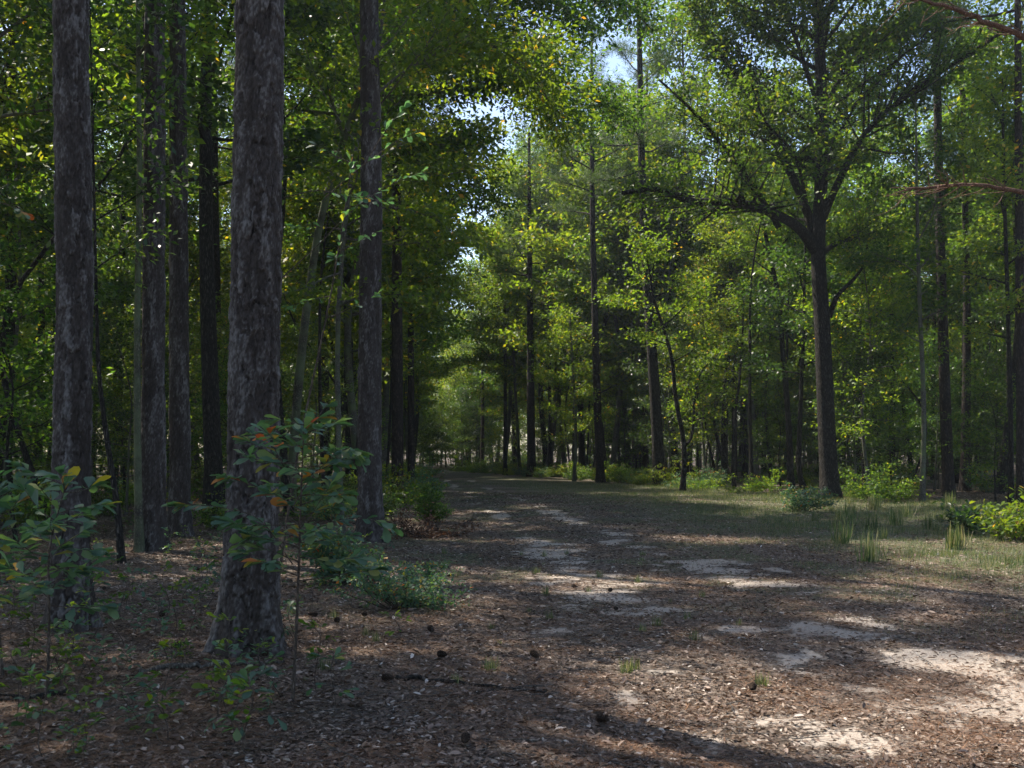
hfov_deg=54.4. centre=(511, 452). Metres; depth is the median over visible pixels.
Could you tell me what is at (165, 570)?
seedling
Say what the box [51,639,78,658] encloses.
seedling
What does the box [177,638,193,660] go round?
seedling
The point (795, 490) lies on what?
shrub
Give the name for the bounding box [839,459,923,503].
shrub
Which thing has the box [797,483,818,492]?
shrub
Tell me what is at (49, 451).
hardwood tree
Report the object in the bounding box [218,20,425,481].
hardwood tree
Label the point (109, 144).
hardwood tree
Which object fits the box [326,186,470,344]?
hardwood tree
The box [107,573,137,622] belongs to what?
seedling
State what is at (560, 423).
hardwood tree
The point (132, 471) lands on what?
shrub
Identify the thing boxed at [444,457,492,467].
shrub
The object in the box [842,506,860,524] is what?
grass tuft
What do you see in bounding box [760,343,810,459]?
understory tree
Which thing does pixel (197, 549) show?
seedling
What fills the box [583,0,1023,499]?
oak tree
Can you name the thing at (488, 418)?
understory tree
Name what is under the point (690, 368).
hardwood tree
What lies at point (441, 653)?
pine cone
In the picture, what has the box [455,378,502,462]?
understory tree
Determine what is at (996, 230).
slender tree
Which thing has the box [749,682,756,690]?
pine cone
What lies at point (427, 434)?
understory tree
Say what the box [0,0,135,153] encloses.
slender tree
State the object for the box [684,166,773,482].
hardwood tree
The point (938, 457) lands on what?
understory tree
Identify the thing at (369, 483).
pine tree
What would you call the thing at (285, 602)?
seedling
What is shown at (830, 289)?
hardwood tree
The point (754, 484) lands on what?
shrub
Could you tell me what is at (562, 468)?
shrub
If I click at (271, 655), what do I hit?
seedling
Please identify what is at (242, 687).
seedling
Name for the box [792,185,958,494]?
understory tree
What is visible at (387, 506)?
shrub
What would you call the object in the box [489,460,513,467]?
shrub
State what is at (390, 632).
seedling
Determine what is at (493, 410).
understory tree
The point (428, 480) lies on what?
shrub
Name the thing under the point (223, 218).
hardwood tree
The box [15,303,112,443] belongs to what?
understory tree
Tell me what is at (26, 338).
hardwood tree
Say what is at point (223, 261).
slender tree
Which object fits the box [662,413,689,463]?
understory tree
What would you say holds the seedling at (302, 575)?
on the ground at (538, 488)
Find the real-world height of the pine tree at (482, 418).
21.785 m
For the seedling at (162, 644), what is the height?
0.554 m
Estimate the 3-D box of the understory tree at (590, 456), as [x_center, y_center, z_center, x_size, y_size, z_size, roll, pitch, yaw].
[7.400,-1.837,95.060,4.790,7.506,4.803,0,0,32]
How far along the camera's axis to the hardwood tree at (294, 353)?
67.42 m
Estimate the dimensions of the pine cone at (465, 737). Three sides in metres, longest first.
0.078 x 0.051 x 0.051 m
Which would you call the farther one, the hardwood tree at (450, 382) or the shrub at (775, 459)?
the hardwood tree at (450, 382)
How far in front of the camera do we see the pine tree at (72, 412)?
8.59 m
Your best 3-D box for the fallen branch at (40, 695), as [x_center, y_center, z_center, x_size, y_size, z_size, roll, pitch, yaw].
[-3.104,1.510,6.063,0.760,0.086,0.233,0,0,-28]
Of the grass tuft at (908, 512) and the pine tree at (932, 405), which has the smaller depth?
the grass tuft at (908, 512)
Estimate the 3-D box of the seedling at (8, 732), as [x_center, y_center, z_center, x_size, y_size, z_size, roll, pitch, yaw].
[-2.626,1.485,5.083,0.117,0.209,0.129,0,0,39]
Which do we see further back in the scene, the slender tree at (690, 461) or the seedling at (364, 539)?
the slender tree at (690, 461)
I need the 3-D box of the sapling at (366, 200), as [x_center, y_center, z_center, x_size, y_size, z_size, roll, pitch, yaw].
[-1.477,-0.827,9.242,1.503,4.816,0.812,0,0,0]
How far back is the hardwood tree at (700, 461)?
88.90 m
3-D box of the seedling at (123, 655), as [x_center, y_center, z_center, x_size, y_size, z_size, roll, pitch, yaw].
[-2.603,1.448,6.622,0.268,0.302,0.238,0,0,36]
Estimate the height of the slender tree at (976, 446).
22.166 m
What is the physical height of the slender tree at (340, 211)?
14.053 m
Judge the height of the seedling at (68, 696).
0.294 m
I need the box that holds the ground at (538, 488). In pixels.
[0,454,1023,767]
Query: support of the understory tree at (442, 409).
on the ground at (538, 488)
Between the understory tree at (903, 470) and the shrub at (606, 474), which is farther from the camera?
the shrub at (606, 474)
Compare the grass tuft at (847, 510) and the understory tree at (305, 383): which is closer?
the grass tuft at (847, 510)
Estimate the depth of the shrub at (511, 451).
128.15 m
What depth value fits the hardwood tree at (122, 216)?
39.80 m
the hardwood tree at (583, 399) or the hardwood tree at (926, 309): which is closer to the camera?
the hardwood tree at (926, 309)
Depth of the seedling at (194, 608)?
8.35 m
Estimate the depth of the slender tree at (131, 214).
35.01 m
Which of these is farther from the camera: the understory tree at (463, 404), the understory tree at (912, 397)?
the understory tree at (463, 404)
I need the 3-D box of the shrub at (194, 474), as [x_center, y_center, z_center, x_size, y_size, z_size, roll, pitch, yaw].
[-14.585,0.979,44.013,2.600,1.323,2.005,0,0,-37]
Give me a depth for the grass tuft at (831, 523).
20.85 m
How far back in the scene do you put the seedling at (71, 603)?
7.68 m
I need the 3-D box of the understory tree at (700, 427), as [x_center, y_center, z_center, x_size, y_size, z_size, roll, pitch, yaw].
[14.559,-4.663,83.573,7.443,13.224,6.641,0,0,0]
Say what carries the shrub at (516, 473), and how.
on the ground at (538, 488)
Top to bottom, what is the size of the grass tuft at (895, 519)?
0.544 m
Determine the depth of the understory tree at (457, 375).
122.05 m
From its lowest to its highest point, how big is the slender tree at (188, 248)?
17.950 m
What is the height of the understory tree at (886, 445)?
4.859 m
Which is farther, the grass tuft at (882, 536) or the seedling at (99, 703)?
the grass tuft at (882, 536)
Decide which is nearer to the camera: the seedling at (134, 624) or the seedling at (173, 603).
the seedling at (134, 624)
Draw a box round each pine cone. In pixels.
[261,650,268,655]
[308,611,317,616]
[381,673,393,680]
[427,625,433,631]
[437,650,447,657]
[461,732,469,742]
[530,649,538,657]
[595,714,609,722]
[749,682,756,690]
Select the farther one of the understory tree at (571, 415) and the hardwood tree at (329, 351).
the understory tree at (571, 415)
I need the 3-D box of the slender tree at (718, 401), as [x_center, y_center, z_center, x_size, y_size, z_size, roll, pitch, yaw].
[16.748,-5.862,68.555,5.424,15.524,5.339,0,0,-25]
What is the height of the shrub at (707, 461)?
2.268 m
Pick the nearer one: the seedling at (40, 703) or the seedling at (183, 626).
the seedling at (40, 703)
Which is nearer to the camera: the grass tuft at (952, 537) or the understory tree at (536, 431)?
the grass tuft at (952, 537)
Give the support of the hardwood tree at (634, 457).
on the ground at (538, 488)
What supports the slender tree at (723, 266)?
on the ground at (538, 488)
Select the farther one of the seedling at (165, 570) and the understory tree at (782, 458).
the understory tree at (782, 458)
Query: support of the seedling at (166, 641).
on the ground at (538, 488)
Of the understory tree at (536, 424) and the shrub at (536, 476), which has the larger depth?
the understory tree at (536, 424)
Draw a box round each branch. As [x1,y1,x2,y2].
[0,688,68,701]
[55,637,85,666]
[56,692,145,738]
[137,648,284,674]
[395,674,548,697]
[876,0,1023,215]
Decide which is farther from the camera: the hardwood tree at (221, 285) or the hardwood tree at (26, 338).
the hardwood tree at (221, 285)
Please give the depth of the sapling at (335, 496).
6.16 m
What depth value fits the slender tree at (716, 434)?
48.38 m
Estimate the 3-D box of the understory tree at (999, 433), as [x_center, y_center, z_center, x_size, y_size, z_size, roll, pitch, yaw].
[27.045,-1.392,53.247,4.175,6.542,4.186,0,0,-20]
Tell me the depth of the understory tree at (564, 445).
98.52 m
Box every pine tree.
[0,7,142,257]
[41,0,103,633]
[132,0,172,551]
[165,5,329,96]
[166,0,194,537]
[185,0,234,431]
[189,4,345,129]
[202,0,287,658]
[351,0,391,542]
[353,8,404,502]
[392,52,467,482]
[458,225,495,468]
[481,121,571,476]
[532,106,600,473]
[538,13,644,482]
[576,0,701,485]
[588,58,688,473]
[635,167,662,470]
[694,116,786,480]
[720,152,765,476]
[725,158,784,472]
[736,120,792,470]
[783,128,851,477]
[876,0,999,496]
[886,119,981,479]
[894,0,1023,503]
[901,0,1023,491]
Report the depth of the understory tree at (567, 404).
75.00 m
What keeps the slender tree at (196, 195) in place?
on the ground at (538, 488)
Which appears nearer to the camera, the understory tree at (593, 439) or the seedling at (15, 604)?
the seedling at (15, 604)
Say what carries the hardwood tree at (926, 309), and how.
on the ground at (538, 488)
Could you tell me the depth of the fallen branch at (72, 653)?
7.70 m
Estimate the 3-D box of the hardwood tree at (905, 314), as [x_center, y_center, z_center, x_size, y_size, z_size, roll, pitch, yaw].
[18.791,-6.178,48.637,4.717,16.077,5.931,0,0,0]
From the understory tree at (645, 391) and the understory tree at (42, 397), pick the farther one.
the understory tree at (645, 391)
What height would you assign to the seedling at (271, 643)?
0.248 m
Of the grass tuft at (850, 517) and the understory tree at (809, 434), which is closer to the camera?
the grass tuft at (850, 517)
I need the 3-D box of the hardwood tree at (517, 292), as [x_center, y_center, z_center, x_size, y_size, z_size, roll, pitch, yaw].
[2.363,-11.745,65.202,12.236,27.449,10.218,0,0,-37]
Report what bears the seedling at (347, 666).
on the ground at (538, 488)
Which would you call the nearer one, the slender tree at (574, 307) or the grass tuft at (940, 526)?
the grass tuft at (940, 526)
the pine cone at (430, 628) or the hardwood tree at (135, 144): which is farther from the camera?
the hardwood tree at (135, 144)
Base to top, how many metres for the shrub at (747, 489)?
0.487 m
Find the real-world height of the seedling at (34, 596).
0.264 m
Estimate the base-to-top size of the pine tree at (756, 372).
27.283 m
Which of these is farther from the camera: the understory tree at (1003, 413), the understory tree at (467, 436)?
the understory tree at (467, 436)
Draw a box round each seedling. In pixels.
[0,580,28,615]
[0,593,26,640]
[0,648,36,720]
[0,722,13,749]
[1,514,17,534]
[3,664,56,733]
[6,568,25,598]
[9,610,53,675]
[10,667,70,756]
[28,594,36,608]
[28,618,69,666]
[28,643,82,685]
[30,697,57,712]
[35,619,61,636]
[39,639,77,667]
[45,667,78,705]
[50,618,97,680]
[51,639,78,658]
[52,724,93,760]
[54,724,87,753]
[56,598,90,652]
[61,629,82,645]
[61,682,106,753]
[68,654,102,684]
[69,633,124,679]
[73,637,88,658]
[73,719,98,760]
[76,571,118,636]
[79,579,110,620]
[87,675,115,697]
[90,672,151,719]
[93,603,141,644]
[100,644,140,681]
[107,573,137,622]
[116,705,153,736]
[118,567,147,603]
[119,606,157,638]
[125,530,133,549]
[129,681,183,729]
[129,690,182,739]
[134,568,151,588]
[135,639,188,719]
[140,617,172,660]
[141,597,175,632]
[145,698,163,720]
[151,561,183,613]
[152,639,185,662]
[157,577,185,629]
[159,543,172,560]
[161,527,178,551]
[166,620,194,662]
[177,579,197,602]
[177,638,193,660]
[182,598,208,632]
[185,562,213,613]
[188,542,215,576]
[190,543,206,558]
[191,659,258,716]
[194,538,217,580]
[196,665,224,699]
[199,675,239,742]
[202,562,217,583]
[202,571,220,604]
[204,640,253,692]
[205,659,251,700]
[206,578,217,593]
[206,612,246,677]
[210,673,236,696]
[211,534,221,556]
[218,665,286,750]
[226,673,259,709]
[228,678,271,756]
[240,636,278,665]
[241,651,292,697]
[256,637,282,662]
[259,681,280,704]
[280,599,303,637]
[280,600,298,637]
[298,619,339,691]
[301,554,321,585]
[304,574,321,601]
[306,647,358,714]
[357,531,372,553]
[378,533,394,551]
[379,610,410,635]
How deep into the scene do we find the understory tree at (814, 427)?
69.30 m
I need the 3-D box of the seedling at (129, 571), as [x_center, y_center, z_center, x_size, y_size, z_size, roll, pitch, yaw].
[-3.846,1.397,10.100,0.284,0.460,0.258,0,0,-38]
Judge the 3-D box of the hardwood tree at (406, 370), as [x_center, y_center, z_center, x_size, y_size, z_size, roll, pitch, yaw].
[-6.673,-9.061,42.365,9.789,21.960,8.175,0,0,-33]
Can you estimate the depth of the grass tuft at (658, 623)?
9.03 m
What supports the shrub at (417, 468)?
on the ground at (538, 488)
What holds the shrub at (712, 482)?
on the ground at (538, 488)
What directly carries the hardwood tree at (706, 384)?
on the ground at (538, 488)
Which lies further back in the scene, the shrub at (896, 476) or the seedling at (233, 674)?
the shrub at (896, 476)
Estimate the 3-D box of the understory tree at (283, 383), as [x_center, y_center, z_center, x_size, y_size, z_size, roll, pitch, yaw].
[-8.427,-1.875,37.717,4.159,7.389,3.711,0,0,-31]
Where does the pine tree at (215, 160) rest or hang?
on the ground at (538, 488)
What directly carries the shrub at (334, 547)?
on the ground at (538, 488)
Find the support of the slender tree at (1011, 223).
on the ground at (538, 488)
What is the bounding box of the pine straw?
[0,517,1023,767]
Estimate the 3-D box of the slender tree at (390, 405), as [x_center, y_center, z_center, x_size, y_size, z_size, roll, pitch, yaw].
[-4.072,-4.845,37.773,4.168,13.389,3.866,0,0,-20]
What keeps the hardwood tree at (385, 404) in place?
on the ground at (538, 488)
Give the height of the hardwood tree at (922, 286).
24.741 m
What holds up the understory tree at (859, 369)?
on the ground at (538, 488)
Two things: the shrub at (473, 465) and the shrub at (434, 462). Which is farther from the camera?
the shrub at (434, 462)
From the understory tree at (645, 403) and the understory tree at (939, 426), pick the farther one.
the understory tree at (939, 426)
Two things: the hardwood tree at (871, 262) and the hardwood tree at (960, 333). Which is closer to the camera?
the hardwood tree at (871, 262)
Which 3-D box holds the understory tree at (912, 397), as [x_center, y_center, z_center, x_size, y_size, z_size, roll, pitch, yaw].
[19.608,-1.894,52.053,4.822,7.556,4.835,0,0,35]
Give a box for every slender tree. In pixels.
[0,0,53,208]
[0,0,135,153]
[0,0,235,531]
[0,24,134,350]
[0,82,53,247]
[0,161,119,500]
[2,172,48,275]
[38,93,142,287]
[89,20,233,256]
[92,156,117,479]
[97,146,198,264]
[128,210,221,294]
[196,0,359,515]
[197,219,284,415]
[218,144,342,479]
[280,224,343,471]
[282,41,397,505]
[286,110,360,471]
[288,2,450,496]
[348,163,453,481]
[355,204,446,396]
[543,240,625,468]
[552,242,606,468]
[620,177,682,451]
[675,221,724,476]
[682,257,741,476]
[695,220,789,476]
[705,66,814,490]
[709,226,774,364]
[713,212,807,484]
[713,298,774,455]
[732,291,779,475]
[740,93,856,383]
[741,218,802,480]
[760,286,804,416]
[766,141,835,470]
[807,90,930,488]
[811,302,875,462]
[828,141,915,476]
[829,209,926,493]
[844,114,949,475]
[854,270,921,468]
[898,197,982,336]
[910,27,1023,491]
[922,105,1006,481]
[927,192,1014,462]
[928,152,1012,472]
[929,65,1023,252]
[943,0,1023,493]
[957,89,1023,273]
[971,303,1012,477]
[977,38,1023,274]
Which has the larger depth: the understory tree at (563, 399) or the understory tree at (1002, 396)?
the understory tree at (563, 399)
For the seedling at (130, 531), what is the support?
on the ground at (538, 488)
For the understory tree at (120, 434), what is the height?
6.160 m
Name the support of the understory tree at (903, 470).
on the ground at (538, 488)
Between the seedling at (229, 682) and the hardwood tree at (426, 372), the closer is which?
the seedling at (229, 682)
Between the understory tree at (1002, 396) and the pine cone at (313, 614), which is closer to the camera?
the pine cone at (313, 614)
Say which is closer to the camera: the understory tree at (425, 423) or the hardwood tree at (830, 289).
the hardwood tree at (830, 289)
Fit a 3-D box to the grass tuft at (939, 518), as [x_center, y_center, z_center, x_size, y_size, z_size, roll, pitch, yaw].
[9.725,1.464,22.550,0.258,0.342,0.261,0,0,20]
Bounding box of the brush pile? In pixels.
[384,501,478,539]
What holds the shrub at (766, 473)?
on the ground at (538, 488)
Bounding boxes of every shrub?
[0,466,51,523]
[24,496,97,522]
[34,456,99,487]
[91,484,133,516]
[94,467,133,496]
[96,478,133,507]
[118,470,166,492]
[166,459,202,481]
[191,472,202,490]
[191,490,225,528]
[278,488,356,517]
[285,516,387,586]
[296,484,356,520]
[319,469,350,491]
[323,559,472,611]
[331,463,444,505]
[336,470,408,507]
[382,470,419,490]
[382,483,421,519]
[390,557,454,589]
[392,477,454,521]
[404,461,429,473]
[404,461,451,500]
[406,467,447,479]
[416,444,448,465]
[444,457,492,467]
[448,465,469,471]
[450,450,484,463]
[461,458,485,472]
[463,459,487,466]
[466,466,481,472]
[476,461,491,472]
[486,462,502,474]
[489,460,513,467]
[497,458,526,473]
[501,441,526,458]
[502,468,515,475]
[508,455,526,468]
[510,467,519,474]
[512,463,540,476]
[526,466,547,477]
[533,468,553,477]
[536,463,547,472]
[543,463,564,476]
[547,462,584,476]
[549,462,564,475]
[563,461,592,480]
[583,464,617,481]
[584,466,617,481]
[588,463,622,481]
[604,459,635,481]
[604,465,636,482]
[619,469,648,483]
[624,468,652,484]
[627,467,649,476]
[628,469,652,484]
[633,465,651,474]
[641,459,700,484]
[663,471,696,486]
[670,473,736,489]
[686,465,730,480]
[687,466,725,483]
[690,475,738,486]
[692,452,715,466]
[698,466,740,484]
[714,482,753,492]
[719,447,760,467]
[740,468,791,492]
[745,477,767,491]
[759,455,781,467]
[759,468,794,476]
[767,466,795,479]
[774,486,798,492]
[775,481,842,511]
[785,470,818,488]
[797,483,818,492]
[804,461,853,484]
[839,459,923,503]
[841,487,862,497]
[851,484,913,498]
[856,454,918,483]
[858,468,906,487]
[859,474,887,486]
[863,466,935,500]
[887,465,933,486]
[932,498,999,535]
[962,464,1007,492]
[969,486,1023,540]
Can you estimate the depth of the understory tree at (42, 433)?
42.78 m
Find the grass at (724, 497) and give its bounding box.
[292,481,1023,646]
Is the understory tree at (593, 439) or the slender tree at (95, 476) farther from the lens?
the understory tree at (593, 439)
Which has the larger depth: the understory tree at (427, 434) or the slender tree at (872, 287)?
the understory tree at (427, 434)
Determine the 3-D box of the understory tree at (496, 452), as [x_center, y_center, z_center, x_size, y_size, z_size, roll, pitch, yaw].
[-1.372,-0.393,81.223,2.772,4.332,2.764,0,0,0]
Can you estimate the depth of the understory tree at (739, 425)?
92.39 m
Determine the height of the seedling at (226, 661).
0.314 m
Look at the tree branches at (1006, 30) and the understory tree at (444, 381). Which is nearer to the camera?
the tree branches at (1006, 30)
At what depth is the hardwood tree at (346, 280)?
38.48 m
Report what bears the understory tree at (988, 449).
on the ground at (538, 488)
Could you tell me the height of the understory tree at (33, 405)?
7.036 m
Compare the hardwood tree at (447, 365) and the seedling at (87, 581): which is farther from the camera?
the hardwood tree at (447, 365)
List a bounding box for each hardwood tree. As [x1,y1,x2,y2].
[0,0,133,256]
[0,0,154,210]
[0,0,167,493]
[0,0,228,552]
[0,0,228,563]
[0,9,142,477]
[0,76,112,470]
[0,90,52,381]
[0,117,134,523]
[0,234,129,386]
[1,184,51,471]
[20,1,227,490]
[47,129,167,476]
[89,0,359,523]
[94,56,286,484]
[94,256,133,472]
[97,105,232,478]
[98,138,197,481]
[122,247,197,407]
[188,129,285,345]
[189,208,228,402]
[212,0,690,509]
[212,3,451,485]
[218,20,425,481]
[219,0,613,534]
[222,2,520,462]
[227,11,472,383]
[280,244,334,431]
[281,225,358,456]
[282,205,390,470]
[290,40,357,417]
[298,85,479,368]
[308,78,496,469]
[311,284,407,416]
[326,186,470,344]
[357,222,477,402]
[381,197,459,465]
[382,262,474,462]
[414,327,446,382]
[433,153,551,464]
[438,261,477,462]
[439,126,546,462]
[440,291,502,440]
[455,84,619,467]
[459,225,524,389]
[459,238,542,474]
[466,255,550,474]
[469,269,524,461]
[482,120,586,465]
[493,387,545,460]
[505,220,588,468]
[508,145,603,466]
[511,81,696,469]
[511,219,608,469]
[524,305,622,481]
[530,112,679,468]
[545,71,697,471]
[546,195,599,465]
[572,287,664,469]
[576,0,778,477]
[577,90,745,396]
[588,242,641,469]
[590,218,745,490]
[592,401,609,465]
[603,97,727,394]
[641,128,727,475]
[661,249,721,416]
[680,214,799,482]
[680,279,785,488]
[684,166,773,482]
[685,218,738,464]
[691,244,739,468]
[696,139,777,471]
[705,221,729,466]
[713,135,857,488]
[726,164,868,493]
[730,124,833,466]
[752,68,926,479]
[764,178,902,406]
[775,274,854,469]
[777,27,928,477]
[792,179,875,468]
[807,227,911,469]
[829,40,994,501]
[845,167,934,472]
[865,121,986,475]
[897,7,1014,482]
[906,181,959,372]
[915,47,1023,504]
[923,190,1013,465]
[928,133,1014,437]
[936,237,1012,468]
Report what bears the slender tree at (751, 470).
on the ground at (538, 488)
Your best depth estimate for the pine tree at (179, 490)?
18.82 m
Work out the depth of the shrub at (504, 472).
67.24 m
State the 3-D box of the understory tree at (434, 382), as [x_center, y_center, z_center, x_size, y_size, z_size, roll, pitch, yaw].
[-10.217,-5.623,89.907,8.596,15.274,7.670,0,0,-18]
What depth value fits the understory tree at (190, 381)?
35.18 m
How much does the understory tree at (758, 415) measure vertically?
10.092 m
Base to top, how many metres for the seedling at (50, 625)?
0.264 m
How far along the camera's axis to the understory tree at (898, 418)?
60.43 m
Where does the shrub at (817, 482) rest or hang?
on the ground at (538, 488)
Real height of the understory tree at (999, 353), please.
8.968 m
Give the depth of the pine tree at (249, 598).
7.57 m
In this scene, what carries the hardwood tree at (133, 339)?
on the ground at (538, 488)
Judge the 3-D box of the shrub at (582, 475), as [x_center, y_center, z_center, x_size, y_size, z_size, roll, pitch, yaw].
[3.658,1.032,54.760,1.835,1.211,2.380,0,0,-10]
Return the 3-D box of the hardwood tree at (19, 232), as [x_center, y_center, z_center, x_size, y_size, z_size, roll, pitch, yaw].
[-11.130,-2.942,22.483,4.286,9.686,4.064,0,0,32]
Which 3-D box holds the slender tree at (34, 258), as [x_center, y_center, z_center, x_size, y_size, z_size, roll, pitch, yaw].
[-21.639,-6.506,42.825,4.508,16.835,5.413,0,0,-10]
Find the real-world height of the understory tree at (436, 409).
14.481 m
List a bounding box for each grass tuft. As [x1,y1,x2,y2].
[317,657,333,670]
[327,608,338,618]
[360,626,371,636]
[367,631,383,641]
[482,657,499,671]
[530,566,539,574]
[542,585,551,595]
[545,610,552,619]
[595,570,604,577]
[617,660,636,673]
[630,656,641,669]
[634,574,643,582]
[635,624,646,632]
[652,614,661,626]
[689,627,699,640]
[751,670,770,686]
[811,510,821,520]
[829,518,854,544]
[830,516,838,528]
[831,506,847,519]
[840,498,859,517]
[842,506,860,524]
[855,525,888,562]
[860,510,880,530]
[866,496,878,509]
[871,492,881,506]
[877,527,887,538]
[885,506,906,525]
[896,502,916,516]
[917,513,940,529]
[932,521,941,530]
[935,511,946,522]
[937,524,972,549]
[944,523,970,549]
[945,490,956,503]
[990,528,1005,539]
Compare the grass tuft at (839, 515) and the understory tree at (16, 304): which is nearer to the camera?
the understory tree at (16, 304)
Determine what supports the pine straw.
on the ground at (538, 488)
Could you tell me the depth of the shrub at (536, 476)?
60.67 m
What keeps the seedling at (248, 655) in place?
on the ground at (538, 488)
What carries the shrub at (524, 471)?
on the ground at (538, 488)
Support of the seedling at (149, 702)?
on the ground at (538, 488)
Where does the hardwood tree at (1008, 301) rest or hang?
on the ground at (538, 488)
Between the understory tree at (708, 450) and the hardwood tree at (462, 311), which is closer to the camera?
the understory tree at (708, 450)
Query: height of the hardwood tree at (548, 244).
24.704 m
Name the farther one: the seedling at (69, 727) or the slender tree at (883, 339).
the slender tree at (883, 339)
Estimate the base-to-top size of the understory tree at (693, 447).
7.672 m
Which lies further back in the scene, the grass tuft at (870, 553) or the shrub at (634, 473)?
the shrub at (634, 473)
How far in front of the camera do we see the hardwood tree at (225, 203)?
48.43 m
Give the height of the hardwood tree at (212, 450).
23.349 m
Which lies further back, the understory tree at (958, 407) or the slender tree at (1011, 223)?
the understory tree at (958, 407)
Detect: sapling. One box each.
[0,202,33,301]
[0,460,121,690]
[0,470,79,676]
[161,401,403,702]
[279,100,431,575]
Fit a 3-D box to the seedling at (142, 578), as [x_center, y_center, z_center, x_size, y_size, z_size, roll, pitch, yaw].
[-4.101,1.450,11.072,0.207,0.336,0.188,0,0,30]
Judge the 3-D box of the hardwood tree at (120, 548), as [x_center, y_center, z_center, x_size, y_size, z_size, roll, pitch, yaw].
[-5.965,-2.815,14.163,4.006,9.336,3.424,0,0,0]
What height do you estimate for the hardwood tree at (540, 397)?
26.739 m
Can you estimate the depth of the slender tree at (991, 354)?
59.01 m
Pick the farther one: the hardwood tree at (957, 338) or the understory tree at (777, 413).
the understory tree at (777, 413)
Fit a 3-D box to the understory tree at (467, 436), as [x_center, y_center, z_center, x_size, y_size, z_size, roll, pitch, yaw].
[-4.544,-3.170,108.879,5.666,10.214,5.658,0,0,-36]
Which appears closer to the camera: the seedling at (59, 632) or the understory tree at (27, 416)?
the seedling at (59, 632)
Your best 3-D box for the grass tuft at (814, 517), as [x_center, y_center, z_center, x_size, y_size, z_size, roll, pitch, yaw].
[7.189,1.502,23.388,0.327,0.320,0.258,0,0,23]
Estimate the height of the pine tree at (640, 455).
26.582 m
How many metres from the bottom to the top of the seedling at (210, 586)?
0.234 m
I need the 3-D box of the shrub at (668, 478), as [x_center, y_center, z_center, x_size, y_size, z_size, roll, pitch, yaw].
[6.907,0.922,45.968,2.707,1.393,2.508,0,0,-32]
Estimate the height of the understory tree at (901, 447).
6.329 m
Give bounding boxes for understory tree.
[0,221,114,547]
[0,228,54,487]
[0,249,127,482]
[0,350,49,472]
[12,336,52,470]
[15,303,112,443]
[19,328,94,447]
[20,364,52,467]
[42,315,141,499]
[44,257,168,467]
[91,281,194,514]
[91,296,201,491]
[91,385,109,474]
[119,400,133,477]
[120,281,228,495]
[124,338,194,455]
[165,291,310,474]
[166,281,289,461]
[166,299,227,462]
[189,335,297,499]
[222,294,298,441]
[279,315,357,504]
[279,318,342,491]
[280,347,317,437]
[281,348,334,452]
[301,384,342,463]
[302,350,340,444]
[304,384,334,470]
[310,383,357,455]
[341,378,391,471]
[389,413,420,461]
[390,380,445,458]
[390,400,421,460]
[391,361,448,448]
[414,394,440,445]
[417,386,448,467]
[417,395,446,466]
[417,396,451,445]
[418,337,503,462]
[419,351,455,463]
[419,420,444,467]
[421,341,489,460]
[421,349,465,466]
[424,387,474,465]
[426,384,461,467]
[436,382,479,468]
[438,303,518,461]
[438,377,451,464]
[439,418,474,467]
[440,319,471,456]
[448,398,484,460]
[451,369,500,461]
[452,351,503,460]
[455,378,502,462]
[457,335,524,464]
[469,360,526,455]
[472,397,510,460]
[478,421,509,465]
[484,419,509,461]
[511,388,561,462]
[517,387,572,465]
[522,392,554,450]
[534,388,604,448]
[535,405,570,466]
[535,419,560,464]
[546,397,577,460]
[553,408,585,461]
[561,362,621,468]
[564,396,608,466]
[567,354,639,449]
[585,400,612,467]
[586,392,613,455]
[592,369,649,469]
[605,377,666,467]
[606,407,650,459]
[617,302,712,472]
[620,301,726,474]
[657,264,765,474]
[661,370,700,463]
[661,375,720,470]
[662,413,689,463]
[678,350,743,471]
[693,373,737,469]
[695,353,760,445]
[698,374,719,468]
[699,384,738,469]
[713,365,784,478]
[728,379,780,449]
[728,395,772,458]
[739,324,813,478]
[743,377,813,485]
[756,401,809,470]
[758,373,811,464]
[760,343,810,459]
[770,372,814,455]
[775,377,818,469]
[781,361,840,474]
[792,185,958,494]
[794,294,911,484]
[796,396,857,474]
[803,382,834,460]
[815,373,881,472]
[837,397,881,466]
[851,345,934,467]
[853,358,952,484]
[864,405,901,468]
[867,401,913,467]
[872,371,920,466]
[890,326,984,489]
[895,402,919,465]
[896,370,930,466]
[897,341,983,488]
[914,395,937,463]
[917,317,993,454]
[926,388,958,459]
[926,405,974,475]
[935,354,1015,501]
[949,279,1015,465]
[951,356,1014,477]
[960,344,1015,470]
[984,396,1015,469]
[987,357,1015,467]
[988,360,1015,428]
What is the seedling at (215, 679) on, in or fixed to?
on the ground at (538, 488)
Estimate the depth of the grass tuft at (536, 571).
12.99 m
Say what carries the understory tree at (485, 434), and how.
on the ground at (538, 488)
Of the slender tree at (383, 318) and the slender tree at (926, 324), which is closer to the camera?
the slender tree at (383, 318)
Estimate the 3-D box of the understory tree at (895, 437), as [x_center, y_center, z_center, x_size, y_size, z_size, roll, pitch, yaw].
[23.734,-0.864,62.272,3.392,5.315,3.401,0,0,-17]
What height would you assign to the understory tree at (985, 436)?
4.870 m
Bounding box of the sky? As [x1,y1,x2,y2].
[0,0,1023,453]
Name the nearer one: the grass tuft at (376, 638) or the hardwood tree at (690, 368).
the grass tuft at (376, 638)
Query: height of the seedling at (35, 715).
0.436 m
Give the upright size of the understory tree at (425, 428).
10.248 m
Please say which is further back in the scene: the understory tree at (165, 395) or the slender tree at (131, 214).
the understory tree at (165, 395)

